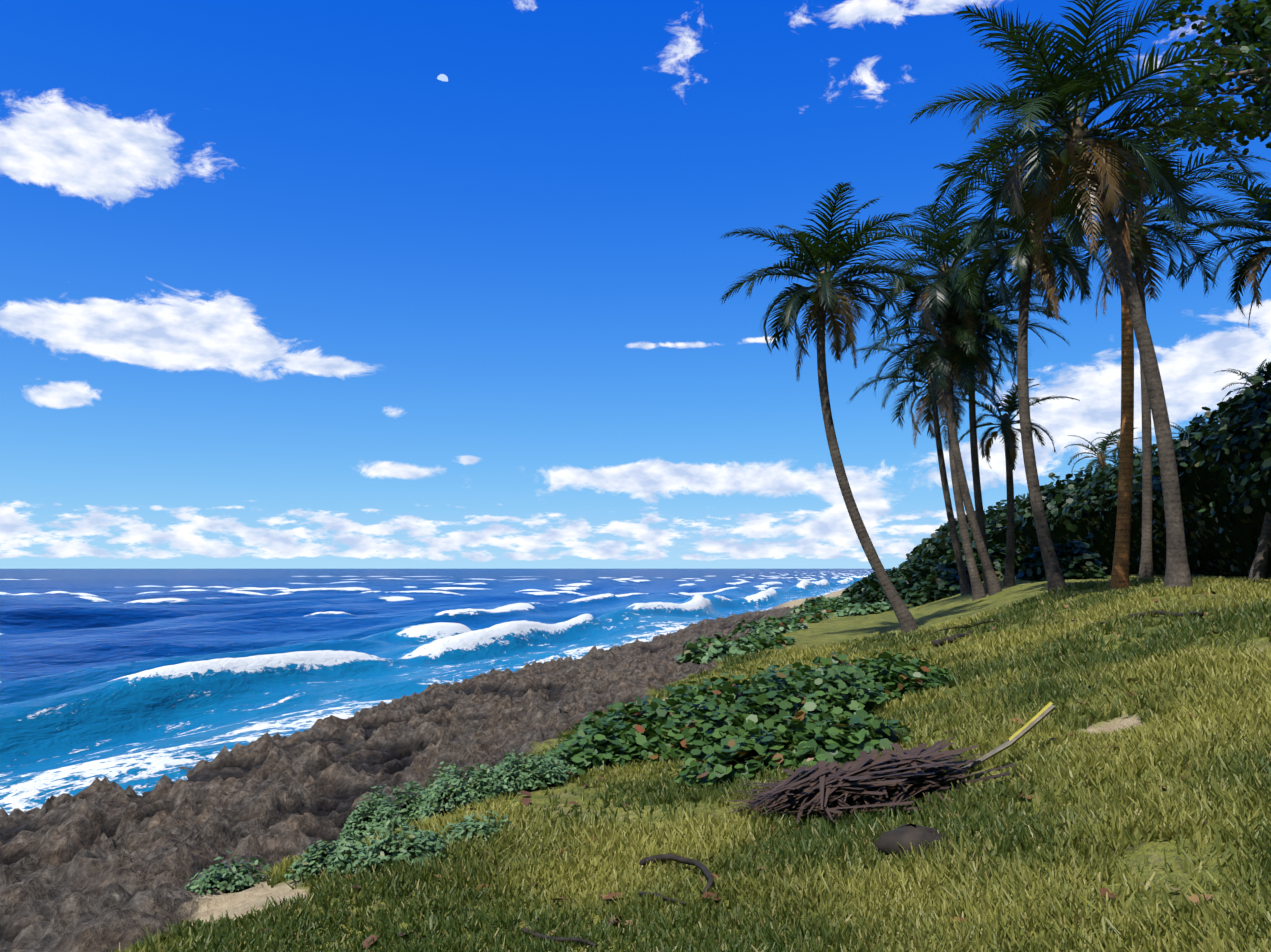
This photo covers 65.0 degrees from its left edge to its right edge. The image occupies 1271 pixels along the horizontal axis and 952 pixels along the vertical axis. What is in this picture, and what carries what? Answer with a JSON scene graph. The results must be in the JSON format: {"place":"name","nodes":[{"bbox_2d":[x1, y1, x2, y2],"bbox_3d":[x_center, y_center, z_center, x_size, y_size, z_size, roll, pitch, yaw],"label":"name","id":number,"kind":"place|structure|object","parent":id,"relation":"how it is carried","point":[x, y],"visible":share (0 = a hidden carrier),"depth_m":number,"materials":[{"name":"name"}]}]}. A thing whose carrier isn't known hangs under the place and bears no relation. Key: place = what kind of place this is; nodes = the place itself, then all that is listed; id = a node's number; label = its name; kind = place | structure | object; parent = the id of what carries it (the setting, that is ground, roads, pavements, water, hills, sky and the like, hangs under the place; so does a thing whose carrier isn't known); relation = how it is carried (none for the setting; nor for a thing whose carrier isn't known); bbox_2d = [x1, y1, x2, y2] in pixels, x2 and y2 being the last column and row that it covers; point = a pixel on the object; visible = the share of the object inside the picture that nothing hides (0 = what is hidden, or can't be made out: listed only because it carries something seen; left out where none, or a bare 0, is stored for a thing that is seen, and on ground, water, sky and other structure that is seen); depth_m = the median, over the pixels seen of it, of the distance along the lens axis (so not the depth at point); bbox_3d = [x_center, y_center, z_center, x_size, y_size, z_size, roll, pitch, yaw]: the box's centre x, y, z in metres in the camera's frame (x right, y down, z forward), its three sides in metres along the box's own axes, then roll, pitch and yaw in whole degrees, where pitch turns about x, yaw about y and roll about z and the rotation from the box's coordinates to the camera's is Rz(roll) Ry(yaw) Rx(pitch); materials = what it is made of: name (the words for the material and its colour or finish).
{"place":"outdoors","nodes":[
{"label":"outdoors","id":0,"kind":"place"},
{"bbox_2d":[437,74,447,81],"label":"moon","id":1,"kind":"object","parent":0,"point":[442,77],"visible":1,"depth_m":9434.82,"materials":[{"name":"white"}]},
{"bbox_2d":[0,569,892,814],"bbox_3d":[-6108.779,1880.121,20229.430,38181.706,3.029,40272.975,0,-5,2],"label":"sea water","id":2,"kind":"structure","parent":0,"point":[140,681],"depth_m":50.48,"materials":[{"name":"blue liquid"}]},
{"bbox_2d":[0,574,1270,951],"bbox_3d":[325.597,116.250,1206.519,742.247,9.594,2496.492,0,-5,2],"label":"terrain","id":3,"kind":"structure","parent":0,"point":[104,864],"depth_m":11.97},
{"bbox_2d":[184,850,270,894],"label":"scrub bush","id":4,"kind":"object","parent":3,"relation":"on","point":[224,879],"visible":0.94,"depth_m":7.06,"materials":[{"name":"green plant"}]},
{"bbox_2d":[284,831,377,880],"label":"scrub bush","id":5,"kind":"object","parent":3,"relation":"on","point":[337,858],"visible":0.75,"depth_m":6.78,"materials":[{"name":"green plant"}]},
{"bbox_2d":[340,781,425,841],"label":"scrub bush","id":6,"kind":"object","parent":3,"relation":"on","point":[385,816],"visible":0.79,"depth_m":8.92,"materials":[{"name":"green plant"}]},
{"bbox_2d":[352,818,449,871],"bbox_3d":[-1.590,2.578,6.925,0.623,0.389,0.642,0,-5,2],"label":"scrub bush","id":7,"kind":"object","parent":3,"relation":"on","point":[420,842],"visible":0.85,"depth_m":6.77,"materials":[{"name":"green plant"}]},
{"bbox_2d":[411,761,515,829],"bbox_3d":[-1.567,2.874,8.977,0.961,0.604,0.987,0,-5,2],"label":"scrub bush","id":8,"kind":"object","parent":3,"relation":"on","point":[436,801],"visible":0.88,"depth_m":8.85,"materials":[{"name":"green plant"}]},
{"bbox_2d":[437,810,516,845],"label":"scrub bush","id":9,"kind":"object","parent":3,"relation":"on","point":[471,823],"visible":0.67,"depth_m":7.16,"materials":[{"name":"green plant"}]},
{"bbox_2d":[479,749,564,798],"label":"scrub bush","id":10,"kind":"object","parent":3,"relation":"on","point":[520,778],"visible":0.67,"depth_m":9.22,"materials":[{"name":"green plant"}]},
{"bbox_2d":[525,750,577,784],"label":"scrub bush","id":11,"kind":"object","parent":3,"relation":"on","point":[562,765],"visible":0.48,"depth_m":9.56,"materials":[{"name":"green plant"}]},
{"bbox_2d":[521,927,597,947],"bbox_3d":[-0.385,2.273,4.905,0.031,0.107,0.610,4,-7,-40],"label":"twig debris","id":12,"kind":"object","parent":3,"relation":"on","point":[560,939],"visible":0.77,"depth_m":4.87,"materials":[{"name":"brown wood"}]},
{"bbox_2d":[542,717,687,780],"bbox_3d":[-0.261,2.797,10.299,1.662,0.620,1.733,-3,-6,26],"label":"sea grape bush","id":13,"kind":"object","parent":3,"relation":"on","point":[581,748],"visible":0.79,"depth_m":10.00,"materials":[{"name":"green plant"}]},
{"bbox_2d":[638,891,685,904],"bbox_3d":[0.141,2.209,5.215,0.019,0.077,0.442,3,-6,-32],"label":"twig debris","id":14,"kind":"object","parent":3,"relation":"on","point":[656,894],"visible":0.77,"depth_m":5.19,"materials":[{"name":"brown wood"}]},
{"bbox_2d":[559,685,767,761],"bbox_3d":[0.486,2.707,10.701,2.433,0.840,2.433,2,-6,-21],"label":"sea grape bush","id":15,"kind":"object","parent":3,"relation":"on","point":[698,730],"visible":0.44,"depth_m":10.37,"materials":[{"name":"green plant"}]},
{"bbox_2d":[639,854,713,893],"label":"fallen branch","id":16,"kind":"object","parent":3,"relation":"on","point":[688,861],"visible":0.9,"depth_m":5.71,"materials":[{"name":"brown wood"}]},
{"bbox_2d":[111,575,1270,951],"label":"grass tufts","id":17,"kind":"object","parent":3,"relation":"on","point":[1051,869],"visible":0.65,"depth_m":5.75,"materials":[{"name":"green plant"}]},
{"bbox_2d":[681,637,710,651],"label":"shrub","id":18,"kind":"object","parent":3,"relation":"on","point":[704,641],"visible":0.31,"depth_m":29.14,"materials":[{"name":"green plant"}]},
{"bbox_2d":[159,590,1270,951],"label":"dead leaves","id":19,"kind":"object","parent":3,"relation":"on","point":[711,894],"visible":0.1,"depth_m":5.59,"materials":[{"name":"brown plant"}]},
{"bbox_2d":[674,636,761,664],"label":"shrub","id":20,"kind":"object","parent":3,"relation":"on","point":[717,649],"visible":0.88,"depth_m":23.76,"materials":[{"name":"green plant"}]},
{"bbox_2d":[700,633,756,643],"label":"shrub","id":21,"kind":"object","parent":3,"relation":"on","point":[713,640],"visible":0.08,"depth_m":30.37,"materials":[{"name":"green plant"}]},
{"bbox_2d":[641,665,870,742],"bbox_3d":[1.348,2.591,11.201,2.795,0.980,2.944,0,-5,2],"label":"sea grape bush","id":22,"kind":"object","parent":3,"relation":"on","point":[771,699],"visible":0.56,"depth_m":10.79,"materials":[{"name":"green plant"}]},
{"bbox_2d":[728,615,799,637],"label":"shrub","id":23,"kind":"object","parent":3,"relation":"on","point":[772,619],"visible":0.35,"depth_m":36.42,"materials":[{"name":"green plant"}]},
{"bbox_2d":[739,621,790,638],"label":"shrub","id":24,"kind":"object","parent":3,"relation":"on","point":[768,629],"visible":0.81,"depth_m":31.87,"materials":[{"name":"green plant"}]},
{"bbox_2d":[740,634,795,649],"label":"shrub","id":25,"kind":"object","parent":3,"relation":"on","point":[769,642],"visible":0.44,"depth_m":25.15,"materials":[{"name":"green plant"}]},
{"bbox_2d":[747,622,807,632],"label":"shrub","id":26,"kind":"object","parent":3,"relation":"on","point":[796,627],"visible":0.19,"depth_m":34.70,"materials":[{"name":"green plant"}]},
{"bbox_2d":[674,710,914,785],"bbox_3d":[1.351,2.356,8.601,1.863,0.648,1.532,4,-6,-34],"label":"sea grape bush","id":27,"kind":"object","parent":3,"relation":"on","point":[810,740],"visible":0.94,"depth_m":8.43,"materials":[{"name":"green plant"}]},
{"bbox_2d":[786,610,829,618],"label":"shrub","id":28,"kind":"object","parent":3,"relation":"on","point":[817,612],"visible":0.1,"depth_m":41.38,"materials":[{"name":"green plant"}]},
{"bbox_2d":[790,613,826,622],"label":"shrub","id":29,"kind":"object","parent":3,"relation":"on","point":[808,618],"visible":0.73,"depth_m":38.57,"materials":[{"name":"green plant"}]},
{"bbox_2d":[785,601,833,614],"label":"shrub","id":30,"kind":"object","parent":3,"relation":"on","point":[804,607],"visible":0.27,"depth_m":54.58,"materials":[{"name":"green plant"}]},
{"bbox_2d":[786,608,832,616],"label":"shrub","id":31,"kind":"object","parent":3,"relation":"on","point":[797,610],"visible":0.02,"depth_m":44.85,"materials":[{"name":"green plant"}]},
{"bbox_2d":[805,597,823,606],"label":"shrub","id":32,"kind":"object","parent":3,"relation":"on","point":[810,603],"visible":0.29,"depth_m":58.15,"materials":[{"name":"green plant"}]},
{"bbox_2d":[815,603,844,612],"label":"shrub","id":33,"kind":"object","parent":3,"relation":"on","point":[829,608],"visible":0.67,"depth_m":47.17,"materials":[{"name":"green plant"}]},
{"bbox_2d":[815,596,850,603],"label":"shrub","id":34,"kind":"object","parent":3,"relation":"on","point":[838,599],"visible":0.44,"depth_m":58.75,"materials":[{"name":"green plant"}]},
{"bbox_2d":[721,182,949,633],"bbox_3d":[4.760,-1.457,24.169,5.365,11.006,5.286,0,-5,2],"label":"palm","id":35,"kind":"object","parent":3,"relation":"on","point":[825,296],"visible":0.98,"depth_m":23.99,"materials":[{"name":"green plant"}]},
{"bbox_2d":[777,650,938,720],"bbox_3d":[2.502,2.630,12.072,2.467,0.995,3.252,0,-5,2],"label":"sea grape bush","id":36,"kind":"object","parent":3,"relation":"on","point":[865,684],"visible":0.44,"depth_m":11.55,"materials":[{"name":"green plant"}]},
{"bbox_2d":[834,601,892,616],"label":"shrub","id":37,"kind":"object","parent":3,"relation":"on","point":[856,609],"visible":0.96,"depth_m":41.53,"materials":[{"name":"green plant"}]},
{"bbox_2d":[840,572,890,598],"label":"bush","id":38,"kind":"object","parent":3,"relation":"on","point":[853,589],"visible":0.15,"depth_m":66.87,"materials":[{"name":"green plant"}]},
{"bbox_2d":[848,578,902,604],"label":"bush","id":39,"kind":"object","parent":3,"relation":"on","point":[871,592],"visible":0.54,"depth_m":48.81,"materials":[{"name":"green plant"}]},
{"bbox_2d":[722,702,1054,822],"bbox_3d":[1.663,1.997,7.109,2.172,0.808,2.225,2,-6,-24],"label":"fallen frond","id":40,"kind":"object","parent":3,"relation":"on","point":[864,779],"visible":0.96,"depth_m":6.83,"materials":[{"name":"brown plant"}]},
{"bbox_2d":[846,656,954,693],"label":"sea grape bush","id":41,"kind":"object","parent":3,"relation":"on","point":[934,674],"visible":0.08,"depth_m":12.24,"materials":[{"name":"green plant"}]},
{"bbox_2d":[885,564,915,576],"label":"bush","id":42,"kind":"object","parent":3,"relation":"on","point":[901,567],"visible":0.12,"depth_m":81.40,"materials":[{"name":"green plant"}]},
{"bbox_2d":[874,823,948,858],"bbox_3d":[1.484,1.976,5.358,0.415,0.214,0.266,0,-5,2],"label":"rock","id":43,"kind":"object","parent":3,"relation":"on","point":[904,835],"visible":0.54,"depth_m":5.30,"materials":[{"name":"grey stone"}]},
{"bbox_2d":[889,555,949,583],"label":"bush","id":44,"kind":"object","parent":3,"relation":"on","point":[930,565],"visible":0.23,"depth_m":58.41,"materials":[{"name":"green plant"}]},
{"bbox_2d":[847,338,1013,594],"bbox_3d":[11.320,-0.369,37.578,6.287,10.066,5.797,0,-5,2],"label":"palm","id":45,"kind":"object","parent":3,"relation":"on","point":[965,585],"visible":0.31,"depth_m":37.45,"materials":[{"name":"green plant"}]},
{"bbox_2d":[885,562,981,608],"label":"bush","id":46,"kind":"object","parent":3,"relation":"on","point":[942,581],"visible":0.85,"depth_m":40.63,"materials":[{"name":"green plant"}]},
{"bbox_2d":[833,184,1042,595],"bbox_3d":[9.900,-2.284,30.802,6.137,12.297,6.703,4,-7,-39],"label":"palm","id":47,"kind":"object","parent":3,"relation":"on","point":[942,251],"visible":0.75,"depth_m":30.55,"materials":[{"name":"green plant"}]},
{"bbox_2d":[931,630,972,646],"bbox_3d":[5.827,2.928,17.836,1.010,0.286,0.574,3,-6,-27],"label":"debris log","id":48,"kind":"object","parent":3,"relation":"on","point":[940,642],"visible":0.6,"depth_m":17.61,"materials":[{"name":"brown wood"}]},
{"bbox_2d":[918,619,1001,639],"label":"fallen palm frond","id":49,"kind":"object","parent":3,"relation":"on","point":[966,625],"visible":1,"depth_m":19.05,"materials":[{"name":"brown plant"}]},
{"bbox_2d":[862,260,1068,600],"bbox_3d":[10.330,-1.230,31.834,6.135,10.709,6.293,0,-5,2],"label":"palm","id":50,"kind":"object","parent":3,"relation":"on","point":[955,348],"visible":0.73,"depth_m":31.12,"materials":[{"name":"green plant"}]},
{"bbox_2d":[877,244,1070,593],"bbox_3d":[11.672,-1.734,33.798,6.419,11.872,5.577,0,-5,2],"label":"palm","id":51,"kind":"object","parent":3,"relation":"on","point":[975,467],"visible":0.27,"depth_m":33.59,"materials":[{"name":"green plant"}]},
{"bbox_2d":[933,537,1023,580],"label":"bush","id":52,"kind":"object","parent":3,"relation":"on","point":[997,556],"visible":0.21,"depth_m":46.12,"materials":[{"name":"green plant"}]},
{"bbox_2d":[954,379,1079,588],"bbox_3d":[12.488,0.283,33.604,4.341,7.382,4.041,0,-5,2],"label":"palm","id":53,"kind":"object","parent":3,"relation":"on","point":[1009,435],"visible":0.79,"depth_m":33.40,"materials":[{"name":"green plant"}]},
{"bbox_2d":[932,129,1152,592],"bbox_3d":[9.289,-2.171,22.623,4.828,10.131,4.763,0,-5,2],"label":"palm","id":54,"kind":"object","parent":3,"relation":"on","point":[1023,271],"visible":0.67,"depth_m":22.45,"materials":[{"name":"green plant"}]},
{"bbox_2d":[1015,536,1107,580],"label":"bush","id":55,"kind":"object","parent":3,"relation":"on","point":[1076,560],"visible":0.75,"depth_m":35.83,"materials":[{"name":"green plant"}]},
{"bbox_2d":[1048,619,1108,625],"bbox_3d":[6.303,2.148,14.298,0.255,0.271,3.582,-1,-5,7],"label":"debris stick","id":56,"kind":"object","parent":3,"relation":"on","point":[1077,621],"visible":0.29,"depth_m":14.58,"materials":[{"name":"brown wood"}]},
{"bbox_2d":[902,363,1270,576],"bbox_3d":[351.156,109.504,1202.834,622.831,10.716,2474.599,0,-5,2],"label":"thicket bush","id":57,"kind":"object","parent":3,"relation":"on","point":[1224,469],"visible":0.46,"depth_m":30.74,"materials":[{"name":"green plant"}]},
{"bbox_2d":[908,0,1270,589],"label":"palm","id":58,"kind":"object","parent":3,"relation":"on","point":[1074,160],"visible":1,"depth_m":16.75,"materials":[{"name":"green plant"}]},
{"bbox_2d":[1064,428,1140,477],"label":"palm","id":59,"kind":"object","parent":3,"relation":"on","point":[1101,455],"visible":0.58,"depth_m":57.31,"materials":[{"name":"green plant"}]},
{"bbox_2d":[1091,428,1141,458],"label":"palm","id":60,"kind":"object","parent":3,"relation":"on","point":[1116,443],"visible":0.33,"depth_m":71.37,"materials":[{"name":"green plant"}]},
{"bbox_2d":[1110,215,1133,589],"bbox_3d":[9.588,-1.356,19.773,0.714,7.918,0.388,0,-5,2],"label":"palm","id":61,"kind":"object","parent":3,"relation":"on","point":[1120,571],"visible":0.65,"depth_m":19.61,"materials":[{"name":"brown plant"}]},
{"bbox_2d":[1032,114,1270,579],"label":"palm","id":62,"kind":"object","parent":3,"relation":"on","point":[1139,236],"visible":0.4,"depth_m":27.90,"materials":[{"name":"green plant"}]},
{"bbox_2d":[1128,610,1204,618],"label":"fallen branch","id":63,"kind":"object","parent":3,"relation":"on","point":[1164,613],"visible":0.6,"depth_m":12.25,"materials":[{"name":"brown wood"}]},
{"bbox_2d":[1169,416,1204,437],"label":"palm","id":64,"kind":"object","parent":3,"relation":"on","point":[1180,429],"visible":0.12,"depth_m":65.36,"materials":[{"name":"green plant"}]},
{"bbox_2d":[1136,0,1270,169],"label":"broadleaf tree","id":65,"kind":"object","parent":3,"relation":"on","point":[1249,31],"visible":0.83,"depth_m":20.25,"materials":[{"name":"green plant"}]},
{"bbox_2d":[1173,173,1270,580],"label":"palm","id":66,"kind":"object","parent":3,"relation":"on","point":[1260,563],"visible":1,"depth_m":24.30,"materials":[{"name":"green plant"}]},
{"bbox_2d":[1214,359,1270,401],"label":"palm","id":67,"kind":"object","parent":3,"relation":"on","point":[1250,379],"visible":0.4,"depth_m":61.84,"materials":[{"name":"green plant"}]},
{"bbox_2d":[0,0,1270,568],"label":"sky","id":68,"kind":"structure","parent":0,"point":[279,290],"materials":[{"name":"blue"}]}
]}

